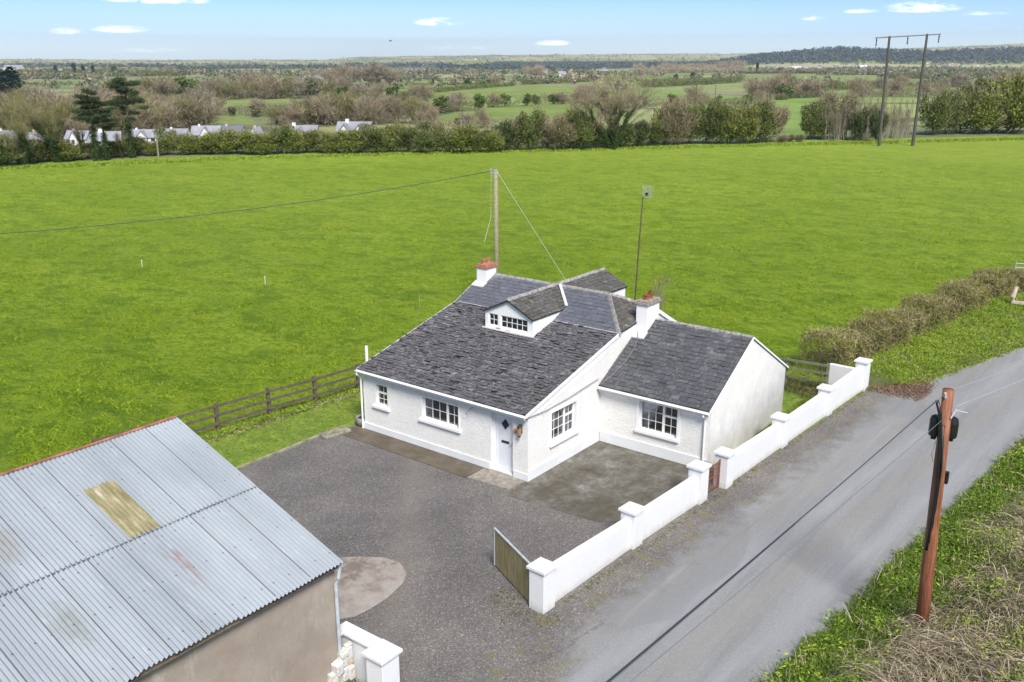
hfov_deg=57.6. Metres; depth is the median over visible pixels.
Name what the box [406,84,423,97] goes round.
winter tree
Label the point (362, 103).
winter tree
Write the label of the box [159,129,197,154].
hedgerow bush
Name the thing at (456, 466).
path
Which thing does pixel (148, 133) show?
bungalow
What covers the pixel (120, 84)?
pine tree
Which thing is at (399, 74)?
winter tree
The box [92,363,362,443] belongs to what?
rail fence
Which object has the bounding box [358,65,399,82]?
winter tree
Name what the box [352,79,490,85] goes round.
hedge
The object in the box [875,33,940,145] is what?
power line frame
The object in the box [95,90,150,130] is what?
budding tree
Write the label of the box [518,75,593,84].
hedge
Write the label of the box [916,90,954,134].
hedgerow bush
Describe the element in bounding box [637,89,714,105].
hedge
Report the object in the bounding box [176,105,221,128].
winter tree
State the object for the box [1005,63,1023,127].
hedgerow bush
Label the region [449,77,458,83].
winter tree
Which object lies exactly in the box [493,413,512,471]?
door
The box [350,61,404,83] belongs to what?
winter tree
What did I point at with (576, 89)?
winter tree
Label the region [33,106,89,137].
budding tree
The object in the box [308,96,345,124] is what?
budding tree
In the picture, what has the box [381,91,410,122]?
winter tree
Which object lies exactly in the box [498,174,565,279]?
guy wire
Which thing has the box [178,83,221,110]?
winter tree
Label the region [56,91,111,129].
winter tree
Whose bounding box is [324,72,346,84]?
winter tree
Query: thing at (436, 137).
hedgerow bush
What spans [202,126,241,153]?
hedgerow bush
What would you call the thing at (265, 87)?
winter tree
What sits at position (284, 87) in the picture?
budding tree
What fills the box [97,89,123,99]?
winter tree
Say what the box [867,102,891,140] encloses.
ivy bush
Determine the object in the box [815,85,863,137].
bare tree
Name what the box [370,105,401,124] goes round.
winter tree
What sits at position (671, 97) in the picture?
brown tree
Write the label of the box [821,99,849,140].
bare thicket
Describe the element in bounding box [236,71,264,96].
winter tree
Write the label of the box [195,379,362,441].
rank grass
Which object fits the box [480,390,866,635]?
weeds
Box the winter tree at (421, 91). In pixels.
[409,81,437,100]
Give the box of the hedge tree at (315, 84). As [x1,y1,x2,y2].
[302,77,320,97]
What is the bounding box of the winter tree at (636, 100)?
[624,93,650,106]
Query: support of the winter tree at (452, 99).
on the ground at (760, 163)
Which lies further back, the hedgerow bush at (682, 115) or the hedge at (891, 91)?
the hedge at (891, 91)
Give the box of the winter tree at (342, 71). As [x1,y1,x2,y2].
[322,61,362,83]
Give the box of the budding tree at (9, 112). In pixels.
[0,100,43,131]
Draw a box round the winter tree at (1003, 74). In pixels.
[990,69,1015,82]
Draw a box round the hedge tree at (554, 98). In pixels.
[548,93,560,103]
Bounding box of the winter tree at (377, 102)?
[353,94,392,123]
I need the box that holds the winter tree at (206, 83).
[198,73,244,98]
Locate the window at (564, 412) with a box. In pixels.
[549,403,579,447]
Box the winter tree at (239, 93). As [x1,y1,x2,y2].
[228,82,253,99]
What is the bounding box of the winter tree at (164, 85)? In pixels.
[141,72,180,97]
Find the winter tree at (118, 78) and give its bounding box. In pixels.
[104,75,138,95]
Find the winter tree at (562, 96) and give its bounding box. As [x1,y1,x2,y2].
[553,90,572,103]
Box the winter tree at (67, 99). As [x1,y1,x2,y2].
[41,95,69,106]
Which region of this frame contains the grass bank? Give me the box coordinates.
[855,289,1023,390]
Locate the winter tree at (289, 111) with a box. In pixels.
[262,102,303,122]
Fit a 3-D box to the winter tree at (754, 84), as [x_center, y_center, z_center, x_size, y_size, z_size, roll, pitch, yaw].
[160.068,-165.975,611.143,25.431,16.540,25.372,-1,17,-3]
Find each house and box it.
[4,65,23,69]
[63,129,90,144]
[336,119,372,132]
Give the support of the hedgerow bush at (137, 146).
on the ground at (760, 163)
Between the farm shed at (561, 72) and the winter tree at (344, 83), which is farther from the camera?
the farm shed at (561, 72)
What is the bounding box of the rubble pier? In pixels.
[327,641,355,681]
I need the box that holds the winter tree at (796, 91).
[788,85,803,97]
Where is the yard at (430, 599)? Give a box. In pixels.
[239,425,720,681]
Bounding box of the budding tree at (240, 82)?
[226,77,254,98]
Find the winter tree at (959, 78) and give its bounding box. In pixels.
[940,71,977,86]
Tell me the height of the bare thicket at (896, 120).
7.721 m
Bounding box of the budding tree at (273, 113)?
[257,101,297,124]
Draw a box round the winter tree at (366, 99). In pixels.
[350,92,375,118]
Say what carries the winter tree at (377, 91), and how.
on the ground at (760, 163)
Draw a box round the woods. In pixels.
[0,44,1023,89]
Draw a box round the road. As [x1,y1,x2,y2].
[449,348,1023,681]
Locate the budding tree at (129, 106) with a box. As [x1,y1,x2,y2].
[99,96,162,134]
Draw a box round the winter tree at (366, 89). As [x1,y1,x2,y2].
[360,85,374,96]
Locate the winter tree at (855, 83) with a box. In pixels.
[843,74,880,96]
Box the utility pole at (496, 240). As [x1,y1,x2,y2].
[484,169,498,272]
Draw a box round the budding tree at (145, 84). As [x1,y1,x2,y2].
[133,72,175,97]
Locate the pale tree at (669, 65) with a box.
[658,62,680,67]
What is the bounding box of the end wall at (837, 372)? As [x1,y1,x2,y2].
[828,363,854,384]
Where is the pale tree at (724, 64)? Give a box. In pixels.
[714,61,735,68]
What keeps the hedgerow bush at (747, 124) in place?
on the ground at (760, 163)
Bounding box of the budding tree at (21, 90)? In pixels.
[4,84,57,97]
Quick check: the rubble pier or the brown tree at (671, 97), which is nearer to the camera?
the rubble pier
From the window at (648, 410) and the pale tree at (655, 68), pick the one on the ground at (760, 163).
the pale tree at (655, 68)
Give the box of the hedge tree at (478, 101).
[473,93,487,110]
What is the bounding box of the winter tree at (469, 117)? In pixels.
[454,111,477,125]
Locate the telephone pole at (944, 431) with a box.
[915,388,967,626]
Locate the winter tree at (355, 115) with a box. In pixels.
[350,103,369,120]
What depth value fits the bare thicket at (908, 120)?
158.58 m
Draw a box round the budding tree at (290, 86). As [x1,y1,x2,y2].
[279,79,303,97]
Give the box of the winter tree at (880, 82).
[874,75,890,87]
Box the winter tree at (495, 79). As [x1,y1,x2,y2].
[489,75,501,84]
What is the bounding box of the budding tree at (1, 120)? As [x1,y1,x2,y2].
[0,110,10,129]
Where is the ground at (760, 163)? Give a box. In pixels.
[0,43,1023,488]
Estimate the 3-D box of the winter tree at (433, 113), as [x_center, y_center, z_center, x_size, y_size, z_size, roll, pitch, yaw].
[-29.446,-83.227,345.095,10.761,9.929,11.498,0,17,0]
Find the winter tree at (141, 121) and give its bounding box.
[116,107,170,132]
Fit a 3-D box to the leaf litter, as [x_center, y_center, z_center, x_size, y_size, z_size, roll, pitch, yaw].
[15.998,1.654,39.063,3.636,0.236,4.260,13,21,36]
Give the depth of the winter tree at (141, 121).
302.12 m
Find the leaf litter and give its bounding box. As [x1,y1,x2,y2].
[862,376,939,400]
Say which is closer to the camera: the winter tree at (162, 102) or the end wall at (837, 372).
the end wall at (837, 372)
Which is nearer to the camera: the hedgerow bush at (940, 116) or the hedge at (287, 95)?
the hedgerow bush at (940, 116)
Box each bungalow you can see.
[0,129,17,140]
[27,129,39,141]
[91,129,122,145]
[126,128,161,143]
[164,127,190,135]
[191,124,221,137]
[221,124,245,134]
[292,123,318,136]
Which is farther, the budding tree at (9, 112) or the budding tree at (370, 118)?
the budding tree at (370, 118)
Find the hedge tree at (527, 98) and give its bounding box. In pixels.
[522,92,532,105]
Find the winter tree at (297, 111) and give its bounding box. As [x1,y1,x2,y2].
[267,104,306,125]
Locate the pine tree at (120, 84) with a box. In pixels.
[103,76,150,157]
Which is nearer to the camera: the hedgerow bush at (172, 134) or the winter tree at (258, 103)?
the hedgerow bush at (172, 134)
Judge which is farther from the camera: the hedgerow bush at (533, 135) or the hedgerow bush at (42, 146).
the hedgerow bush at (533, 135)
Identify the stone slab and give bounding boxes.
[318,426,350,439]
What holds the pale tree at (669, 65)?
on the ground at (760, 163)
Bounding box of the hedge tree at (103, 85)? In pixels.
[99,79,109,93]
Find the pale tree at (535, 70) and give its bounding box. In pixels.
[524,64,546,77]
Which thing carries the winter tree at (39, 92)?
on the ground at (760, 163)
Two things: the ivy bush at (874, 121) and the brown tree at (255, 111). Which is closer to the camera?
the ivy bush at (874, 121)
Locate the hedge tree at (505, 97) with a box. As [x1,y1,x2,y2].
[499,93,511,105]
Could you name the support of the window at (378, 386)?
in the cottage at (489, 367)
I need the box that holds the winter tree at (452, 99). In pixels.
[443,94,459,111]
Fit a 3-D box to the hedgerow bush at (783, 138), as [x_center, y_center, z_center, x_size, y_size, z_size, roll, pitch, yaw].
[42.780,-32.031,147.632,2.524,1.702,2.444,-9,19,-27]
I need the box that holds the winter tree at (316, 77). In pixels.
[300,70,327,95]
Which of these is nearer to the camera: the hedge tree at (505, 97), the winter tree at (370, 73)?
the hedge tree at (505, 97)
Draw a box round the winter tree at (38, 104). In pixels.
[31,94,61,114]
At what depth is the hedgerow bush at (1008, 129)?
172.19 m
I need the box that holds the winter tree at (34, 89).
[10,84,59,98]
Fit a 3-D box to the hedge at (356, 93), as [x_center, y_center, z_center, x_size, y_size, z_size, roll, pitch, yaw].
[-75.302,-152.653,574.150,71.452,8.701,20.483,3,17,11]
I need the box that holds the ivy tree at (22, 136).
[0,117,36,164]
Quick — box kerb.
[235,434,318,469]
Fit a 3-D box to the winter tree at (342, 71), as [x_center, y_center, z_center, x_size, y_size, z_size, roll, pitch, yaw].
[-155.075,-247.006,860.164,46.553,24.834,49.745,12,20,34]
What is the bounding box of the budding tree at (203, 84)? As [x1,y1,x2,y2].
[193,77,222,97]
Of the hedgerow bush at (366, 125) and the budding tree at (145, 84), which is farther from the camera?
the budding tree at (145, 84)
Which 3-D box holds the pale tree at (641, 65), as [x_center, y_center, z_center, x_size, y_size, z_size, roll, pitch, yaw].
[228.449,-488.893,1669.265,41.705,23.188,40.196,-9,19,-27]
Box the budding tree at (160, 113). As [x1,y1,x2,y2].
[115,102,170,136]
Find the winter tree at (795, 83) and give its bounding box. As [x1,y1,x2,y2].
[773,68,804,97]
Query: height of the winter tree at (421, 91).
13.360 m
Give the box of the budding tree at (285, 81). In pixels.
[271,74,297,97]
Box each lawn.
[207,390,364,466]
[749,389,851,457]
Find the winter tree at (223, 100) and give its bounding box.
[211,94,228,115]
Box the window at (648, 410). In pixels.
[634,401,678,442]
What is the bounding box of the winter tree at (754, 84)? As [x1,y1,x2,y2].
[741,76,765,98]
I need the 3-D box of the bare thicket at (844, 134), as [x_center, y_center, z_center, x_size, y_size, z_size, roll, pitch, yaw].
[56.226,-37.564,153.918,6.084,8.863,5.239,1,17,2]
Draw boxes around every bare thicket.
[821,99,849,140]
[836,88,868,139]
[853,90,880,139]
[863,87,895,139]
[884,97,910,138]
[893,98,918,137]
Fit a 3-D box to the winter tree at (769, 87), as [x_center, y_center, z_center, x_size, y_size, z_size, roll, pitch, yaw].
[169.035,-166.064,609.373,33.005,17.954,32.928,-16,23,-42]
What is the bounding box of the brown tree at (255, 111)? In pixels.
[249,104,260,116]
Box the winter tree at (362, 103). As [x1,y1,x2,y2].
[345,96,381,124]
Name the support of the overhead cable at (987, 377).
attached to the telephone pole at (944, 431)
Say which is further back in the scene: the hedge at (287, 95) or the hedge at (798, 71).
the hedge at (798, 71)
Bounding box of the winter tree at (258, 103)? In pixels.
[239,96,269,115]
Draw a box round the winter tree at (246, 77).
[230,68,264,96]
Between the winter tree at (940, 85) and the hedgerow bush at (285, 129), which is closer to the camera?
the hedgerow bush at (285, 129)
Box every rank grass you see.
[0,136,1023,169]
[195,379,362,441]
[783,375,829,399]
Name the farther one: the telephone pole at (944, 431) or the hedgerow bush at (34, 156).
the hedgerow bush at (34, 156)
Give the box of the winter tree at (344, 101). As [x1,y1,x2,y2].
[330,89,352,120]
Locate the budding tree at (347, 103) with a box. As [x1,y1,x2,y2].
[325,89,373,122]
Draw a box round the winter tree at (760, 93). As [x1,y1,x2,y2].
[752,89,767,99]
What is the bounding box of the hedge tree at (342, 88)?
[334,85,348,95]
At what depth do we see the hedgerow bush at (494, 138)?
132.55 m
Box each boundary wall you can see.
[526,459,711,613]
[713,357,872,488]
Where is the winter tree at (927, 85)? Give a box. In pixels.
[913,80,936,95]
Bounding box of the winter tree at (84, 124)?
[78,120,102,130]
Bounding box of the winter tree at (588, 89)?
[573,82,598,101]
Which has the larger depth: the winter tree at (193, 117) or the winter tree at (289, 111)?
the winter tree at (289, 111)
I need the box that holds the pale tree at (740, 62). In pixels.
[728,60,747,69]
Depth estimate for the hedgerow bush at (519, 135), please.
135.18 m
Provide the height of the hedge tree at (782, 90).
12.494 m
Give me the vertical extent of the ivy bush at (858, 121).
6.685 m
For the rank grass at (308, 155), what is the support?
on the ground at (760, 163)
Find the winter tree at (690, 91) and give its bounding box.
[682,82,711,102]
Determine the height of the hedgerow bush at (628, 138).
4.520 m
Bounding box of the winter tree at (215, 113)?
[177,97,240,126]
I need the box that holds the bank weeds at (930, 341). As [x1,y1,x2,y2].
[851,288,1023,383]
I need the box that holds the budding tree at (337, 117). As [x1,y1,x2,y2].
[321,105,349,123]
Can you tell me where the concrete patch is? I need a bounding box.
[334,557,406,618]
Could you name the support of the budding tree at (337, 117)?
on the ground at (760, 163)
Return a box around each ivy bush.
[0,139,19,166]
[487,116,519,149]
[626,118,651,146]
[848,104,870,140]
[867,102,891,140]
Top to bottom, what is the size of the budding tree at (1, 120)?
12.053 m
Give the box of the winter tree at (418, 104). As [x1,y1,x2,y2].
[407,100,430,122]
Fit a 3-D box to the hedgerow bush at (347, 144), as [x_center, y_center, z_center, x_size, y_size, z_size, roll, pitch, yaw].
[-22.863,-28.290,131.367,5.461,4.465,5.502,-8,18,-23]
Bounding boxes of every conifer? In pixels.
[0,66,21,94]
[70,62,75,71]
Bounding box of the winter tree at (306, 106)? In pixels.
[290,96,332,122]
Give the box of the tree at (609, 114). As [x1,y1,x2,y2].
[558,65,669,149]
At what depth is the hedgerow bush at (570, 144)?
136.50 m
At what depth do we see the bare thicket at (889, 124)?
154.09 m
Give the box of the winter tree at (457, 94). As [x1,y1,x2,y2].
[445,90,471,110]
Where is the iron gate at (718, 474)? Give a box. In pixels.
[708,459,720,491]
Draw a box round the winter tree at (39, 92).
[23,82,67,104]
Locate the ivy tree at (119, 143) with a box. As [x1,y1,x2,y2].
[112,132,122,158]
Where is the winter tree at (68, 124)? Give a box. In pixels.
[51,112,81,138]
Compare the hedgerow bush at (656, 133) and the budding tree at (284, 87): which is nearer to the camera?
the hedgerow bush at (656, 133)
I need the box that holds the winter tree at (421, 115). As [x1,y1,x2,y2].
[408,108,431,127]
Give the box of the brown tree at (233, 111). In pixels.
[227,106,236,115]
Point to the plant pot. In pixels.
(358, 419)
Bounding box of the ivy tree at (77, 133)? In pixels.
[70,123,86,159]
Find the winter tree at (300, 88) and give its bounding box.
[285,75,323,98]
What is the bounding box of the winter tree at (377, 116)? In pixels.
[368,104,389,124]
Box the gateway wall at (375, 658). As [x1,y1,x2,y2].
[340,621,402,681]
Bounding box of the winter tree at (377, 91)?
[365,80,387,98]
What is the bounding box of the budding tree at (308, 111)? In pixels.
[283,96,332,124]
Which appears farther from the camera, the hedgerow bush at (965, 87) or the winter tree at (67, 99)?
the winter tree at (67, 99)
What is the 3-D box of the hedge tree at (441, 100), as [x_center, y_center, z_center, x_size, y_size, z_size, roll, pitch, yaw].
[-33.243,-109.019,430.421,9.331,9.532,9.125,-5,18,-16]
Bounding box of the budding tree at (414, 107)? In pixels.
[401,97,443,124]
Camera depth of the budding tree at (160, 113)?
304.10 m
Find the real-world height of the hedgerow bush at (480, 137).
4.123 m
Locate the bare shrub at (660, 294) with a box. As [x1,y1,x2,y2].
[649,272,679,321]
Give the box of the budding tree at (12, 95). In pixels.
[1,85,37,101]
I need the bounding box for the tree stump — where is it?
[1010,286,1023,305]
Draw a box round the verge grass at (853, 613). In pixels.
[756,439,1023,681]
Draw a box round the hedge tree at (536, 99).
[531,94,540,104]
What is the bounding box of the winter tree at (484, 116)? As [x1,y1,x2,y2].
[473,106,498,127]
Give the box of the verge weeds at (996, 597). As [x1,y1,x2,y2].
[839,490,1023,681]
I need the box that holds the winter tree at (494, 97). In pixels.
[485,92,506,106]
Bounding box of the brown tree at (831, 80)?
[827,79,839,88]
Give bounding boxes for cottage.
[250,125,263,133]
[354,258,788,481]
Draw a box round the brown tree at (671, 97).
[667,93,678,102]
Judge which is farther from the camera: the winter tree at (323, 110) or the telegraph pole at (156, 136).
the winter tree at (323, 110)
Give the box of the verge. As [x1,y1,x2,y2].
[792,471,1023,681]
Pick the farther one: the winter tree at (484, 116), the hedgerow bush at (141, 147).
the winter tree at (484, 116)
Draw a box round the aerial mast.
[634,185,652,299]
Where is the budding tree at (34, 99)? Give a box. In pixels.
[8,89,69,123]
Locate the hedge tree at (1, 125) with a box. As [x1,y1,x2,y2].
[0,124,7,129]
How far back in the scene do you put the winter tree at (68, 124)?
295.05 m
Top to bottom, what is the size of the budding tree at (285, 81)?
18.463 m
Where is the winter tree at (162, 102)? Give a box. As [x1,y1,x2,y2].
[149,95,175,125]
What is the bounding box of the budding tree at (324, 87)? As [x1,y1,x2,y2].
[317,81,338,97]
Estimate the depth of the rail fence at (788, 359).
38.02 m
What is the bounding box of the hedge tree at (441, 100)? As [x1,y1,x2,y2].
[431,94,449,112]
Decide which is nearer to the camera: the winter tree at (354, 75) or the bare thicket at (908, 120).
the bare thicket at (908, 120)
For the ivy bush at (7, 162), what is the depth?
115.51 m
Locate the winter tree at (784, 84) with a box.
[760,74,797,98]
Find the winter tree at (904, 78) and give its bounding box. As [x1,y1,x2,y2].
[892,75,916,87]
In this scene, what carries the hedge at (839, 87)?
on the ground at (760, 163)
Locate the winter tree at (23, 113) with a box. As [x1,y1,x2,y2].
[6,103,39,131]
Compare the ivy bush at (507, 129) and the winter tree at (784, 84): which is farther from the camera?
the winter tree at (784, 84)
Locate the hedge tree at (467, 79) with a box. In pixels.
[463,77,471,82]
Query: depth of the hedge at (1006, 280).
44.10 m
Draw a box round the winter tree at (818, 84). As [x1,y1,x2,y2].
[794,77,834,97]
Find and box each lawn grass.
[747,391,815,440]
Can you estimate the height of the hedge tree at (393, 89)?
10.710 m
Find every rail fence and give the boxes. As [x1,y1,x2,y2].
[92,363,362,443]
[778,357,829,383]
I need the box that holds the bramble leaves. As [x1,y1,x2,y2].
[829,496,1023,681]
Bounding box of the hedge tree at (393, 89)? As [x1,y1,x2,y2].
[385,84,399,97]
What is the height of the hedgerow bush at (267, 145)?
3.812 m
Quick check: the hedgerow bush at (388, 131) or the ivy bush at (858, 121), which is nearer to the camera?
the hedgerow bush at (388, 131)
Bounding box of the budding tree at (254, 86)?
[243,74,275,98]
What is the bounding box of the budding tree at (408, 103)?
[393,89,440,123]
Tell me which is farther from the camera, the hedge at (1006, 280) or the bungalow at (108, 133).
the bungalow at (108, 133)
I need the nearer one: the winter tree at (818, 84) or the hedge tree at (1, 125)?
the hedge tree at (1, 125)
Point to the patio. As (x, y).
(599, 481)
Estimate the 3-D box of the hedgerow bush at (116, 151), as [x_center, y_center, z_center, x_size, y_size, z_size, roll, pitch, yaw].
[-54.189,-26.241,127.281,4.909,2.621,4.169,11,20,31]
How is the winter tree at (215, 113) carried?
on the ground at (760, 163)
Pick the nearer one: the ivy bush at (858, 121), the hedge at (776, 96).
the ivy bush at (858, 121)
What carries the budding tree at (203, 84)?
on the ground at (760, 163)
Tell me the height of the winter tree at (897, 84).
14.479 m
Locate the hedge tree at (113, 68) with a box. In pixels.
[110,64,116,70]
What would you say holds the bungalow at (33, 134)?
on the ground at (760, 163)
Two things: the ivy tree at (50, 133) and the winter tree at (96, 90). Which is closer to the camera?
the ivy tree at (50, 133)
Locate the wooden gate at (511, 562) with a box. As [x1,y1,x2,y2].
[493,527,529,601]
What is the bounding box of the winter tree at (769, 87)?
[741,73,793,97]
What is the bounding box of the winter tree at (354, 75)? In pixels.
[341,68,368,83]
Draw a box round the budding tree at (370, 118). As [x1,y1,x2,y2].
[357,105,385,124]
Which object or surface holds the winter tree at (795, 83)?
on the ground at (760, 163)
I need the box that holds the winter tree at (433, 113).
[422,103,445,127]
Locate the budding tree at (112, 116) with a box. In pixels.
[79,106,123,131]
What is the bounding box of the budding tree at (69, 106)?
[36,98,86,129]
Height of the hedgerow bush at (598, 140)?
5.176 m
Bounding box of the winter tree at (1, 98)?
[0,91,10,104]
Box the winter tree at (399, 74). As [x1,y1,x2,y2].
[386,67,410,83]
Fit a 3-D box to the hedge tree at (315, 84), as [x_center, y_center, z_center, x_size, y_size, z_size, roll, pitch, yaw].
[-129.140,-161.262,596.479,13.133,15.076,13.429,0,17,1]
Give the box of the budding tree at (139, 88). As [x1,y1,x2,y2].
[131,84,144,92]
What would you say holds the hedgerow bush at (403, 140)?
on the ground at (760, 163)
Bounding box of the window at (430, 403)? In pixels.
[418,397,460,433]
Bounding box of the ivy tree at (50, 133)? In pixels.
[6,93,77,162]
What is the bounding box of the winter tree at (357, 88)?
[349,83,365,98]
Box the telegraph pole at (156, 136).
[154,133,158,157]
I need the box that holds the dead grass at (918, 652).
[823,472,1023,681]
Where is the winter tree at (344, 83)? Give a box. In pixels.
[331,74,355,97]
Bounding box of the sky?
[0,0,1023,59]
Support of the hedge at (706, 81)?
on the ground at (760, 163)
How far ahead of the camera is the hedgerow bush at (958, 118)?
164.55 m
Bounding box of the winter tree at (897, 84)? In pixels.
[881,76,903,95]
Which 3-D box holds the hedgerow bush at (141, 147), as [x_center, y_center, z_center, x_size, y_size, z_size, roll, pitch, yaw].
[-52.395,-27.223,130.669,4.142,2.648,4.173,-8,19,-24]
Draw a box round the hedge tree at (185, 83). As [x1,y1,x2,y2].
[173,75,198,94]
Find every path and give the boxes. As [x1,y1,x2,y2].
[342,426,483,477]
[467,468,524,489]
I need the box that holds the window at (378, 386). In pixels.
[372,384,389,411]
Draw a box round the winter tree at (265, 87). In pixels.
[247,73,285,98]
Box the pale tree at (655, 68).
[650,65,665,72]
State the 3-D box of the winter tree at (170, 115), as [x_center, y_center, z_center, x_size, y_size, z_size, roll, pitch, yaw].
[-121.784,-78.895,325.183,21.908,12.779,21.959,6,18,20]
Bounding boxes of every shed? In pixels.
[0,416,342,681]
[557,71,565,76]
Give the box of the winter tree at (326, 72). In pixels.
[317,65,345,83]
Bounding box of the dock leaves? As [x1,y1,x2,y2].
[751,434,1023,681]
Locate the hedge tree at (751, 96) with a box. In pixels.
[743,93,752,101]
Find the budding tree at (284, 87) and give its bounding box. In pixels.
[270,82,288,97]
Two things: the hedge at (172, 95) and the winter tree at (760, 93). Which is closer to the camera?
the winter tree at (760, 93)
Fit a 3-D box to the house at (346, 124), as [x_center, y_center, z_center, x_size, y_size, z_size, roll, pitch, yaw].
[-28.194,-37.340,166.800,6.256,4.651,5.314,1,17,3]
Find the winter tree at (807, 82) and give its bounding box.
[797,76,814,96]
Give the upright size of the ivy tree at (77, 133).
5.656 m
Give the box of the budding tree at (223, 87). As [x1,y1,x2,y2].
[206,79,246,99]
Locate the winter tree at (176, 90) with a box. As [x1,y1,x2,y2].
[168,83,182,95]
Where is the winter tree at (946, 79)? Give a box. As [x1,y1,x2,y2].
[936,77,955,87]
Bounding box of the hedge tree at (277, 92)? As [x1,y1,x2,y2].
[272,85,282,97]
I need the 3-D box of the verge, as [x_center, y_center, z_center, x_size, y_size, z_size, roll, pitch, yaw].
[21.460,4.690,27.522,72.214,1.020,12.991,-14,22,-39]
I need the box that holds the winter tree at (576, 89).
[568,83,589,102]
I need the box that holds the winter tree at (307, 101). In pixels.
[285,93,329,123]
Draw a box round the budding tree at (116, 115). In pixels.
[88,98,157,134]
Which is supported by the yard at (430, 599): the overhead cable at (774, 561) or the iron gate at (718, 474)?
the iron gate at (718, 474)
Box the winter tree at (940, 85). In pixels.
[933,80,949,94]
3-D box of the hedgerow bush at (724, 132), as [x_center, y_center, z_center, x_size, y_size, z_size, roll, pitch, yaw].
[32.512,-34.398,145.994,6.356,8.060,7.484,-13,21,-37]
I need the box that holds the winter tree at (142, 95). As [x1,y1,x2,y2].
[119,86,148,99]
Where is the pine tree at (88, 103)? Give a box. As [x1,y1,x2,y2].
[69,87,104,160]
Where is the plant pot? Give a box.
[355,413,364,426]
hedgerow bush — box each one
[0,132,24,165]
[9,135,38,164]
[9,137,39,162]
[26,136,52,161]
[44,139,79,159]
[63,145,87,159]
[73,141,90,157]
[85,140,116,157]
[108,140,126,156]
[112,134,146,154]
[124,139,150,154]
[140,141,164,155]
[151,122,179,154]
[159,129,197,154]
[173,135,206,153]
[192,131,227,153]
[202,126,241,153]
[226,129,250,152]
[233,128,270,153]
[253,131,279,154]
[256,121,293,153]
[279,126,304,152]
[291,127,321,152]
[310,127,329,151]
[317,130,347,152]
[333,128,363,153]
[347,117,373,152]
[359,125,396,151]
[379,118,404,151]
[390,124,417,151]
[406,126,433,152]
[415,118,449,151]
[433,126,463,150]
[445,120,478,151]
[465,125,493,151]
[480,127,505,151]
[508,114,531,148]
[512,102,546,149]
[531,111,559,148]
[540,111,578,148]
[557,109,586,147]
[562,104,598,148]
[584,118,609,147]
[605,120,639,146]
[637,118,669,145]
[648,97,684,144]
[659,96,699,144]
[681,102,705,143]
[693,94,723,143]
[705,102,737,143]
[711,100,743,143]
[731,100,762,143]
[736,95,778,142]
[751,94,792,141]
[776,134,789,142]
[787,134,795,140]
[795,133,806,141]
[798,100,830,139]
[808,96,847,138]
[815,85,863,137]
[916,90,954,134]
[934,81,966,133]
[948,81,1010,133]
[949,76,987,132]
[971,70,1010,131]
[983,66,1023,133]
[997,77,1023,131]
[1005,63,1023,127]
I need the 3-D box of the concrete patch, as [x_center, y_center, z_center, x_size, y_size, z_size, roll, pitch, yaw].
[-3.901,6.270,24.022,2.420,0.001,2.962,-3,17,-11]
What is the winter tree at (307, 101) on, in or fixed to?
on the ground at (760, 163)
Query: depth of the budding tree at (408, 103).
366.79 m
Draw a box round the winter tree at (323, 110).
[309,91,354,125]
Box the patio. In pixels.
[506,441,713,522]
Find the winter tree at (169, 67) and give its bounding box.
[162,64,174,69]
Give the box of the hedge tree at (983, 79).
[974,77,990,85]
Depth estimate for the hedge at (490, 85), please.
770.71 m
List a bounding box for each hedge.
[2,67,181,75]
[24,80,98,85]
[119,93,188,97]
[212,91,341,98]
[219,103,275,115]
[335,88,437,99]
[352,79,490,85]
[398,80,518,93]
[405,98,481,112]
[415,114,502,128]
[474,92,602,107]
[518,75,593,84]
[519,90,598,99]
[630,63,748,73]
[633,73,745,87]
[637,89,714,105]
[698,94,765,107]
[738,69,894,74]
[763,93,788,99]
[789,90,825,97]
[794,266,1023,377]
[826,74,1014,89]
[850,83,970,96]
[887,71,1019,78]
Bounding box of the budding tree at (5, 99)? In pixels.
[0,91,30,128]
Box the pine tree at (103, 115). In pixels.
[87,102,121,159]
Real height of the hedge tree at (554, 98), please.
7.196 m
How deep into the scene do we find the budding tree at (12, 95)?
406.79 m
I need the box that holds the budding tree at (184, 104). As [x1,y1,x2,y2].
[157,93,215,127]
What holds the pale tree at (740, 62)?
on the ground at (760, 163)
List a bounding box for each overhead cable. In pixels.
[0,170,492,233]
[606,400,936,681]
[629,416,946,681]
[953,379,1023,407]
[954,363,1023,389]
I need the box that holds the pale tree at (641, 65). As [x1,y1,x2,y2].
[631,63,645,68]
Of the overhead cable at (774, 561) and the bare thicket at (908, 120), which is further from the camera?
the bare thicket at (908, 120)
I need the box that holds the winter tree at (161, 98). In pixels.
[145,93,187,105]
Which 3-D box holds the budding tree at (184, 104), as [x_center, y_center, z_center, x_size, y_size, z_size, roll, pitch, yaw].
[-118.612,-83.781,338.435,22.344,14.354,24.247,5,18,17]
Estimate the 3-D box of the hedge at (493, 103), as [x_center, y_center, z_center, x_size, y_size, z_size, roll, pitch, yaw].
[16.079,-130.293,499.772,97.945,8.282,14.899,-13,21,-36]
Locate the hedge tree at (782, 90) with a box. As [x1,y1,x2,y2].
[771,84,793,96]
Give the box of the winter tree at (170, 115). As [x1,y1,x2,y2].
[145,98,187,128]
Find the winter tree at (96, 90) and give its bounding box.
[62,81,114,100]

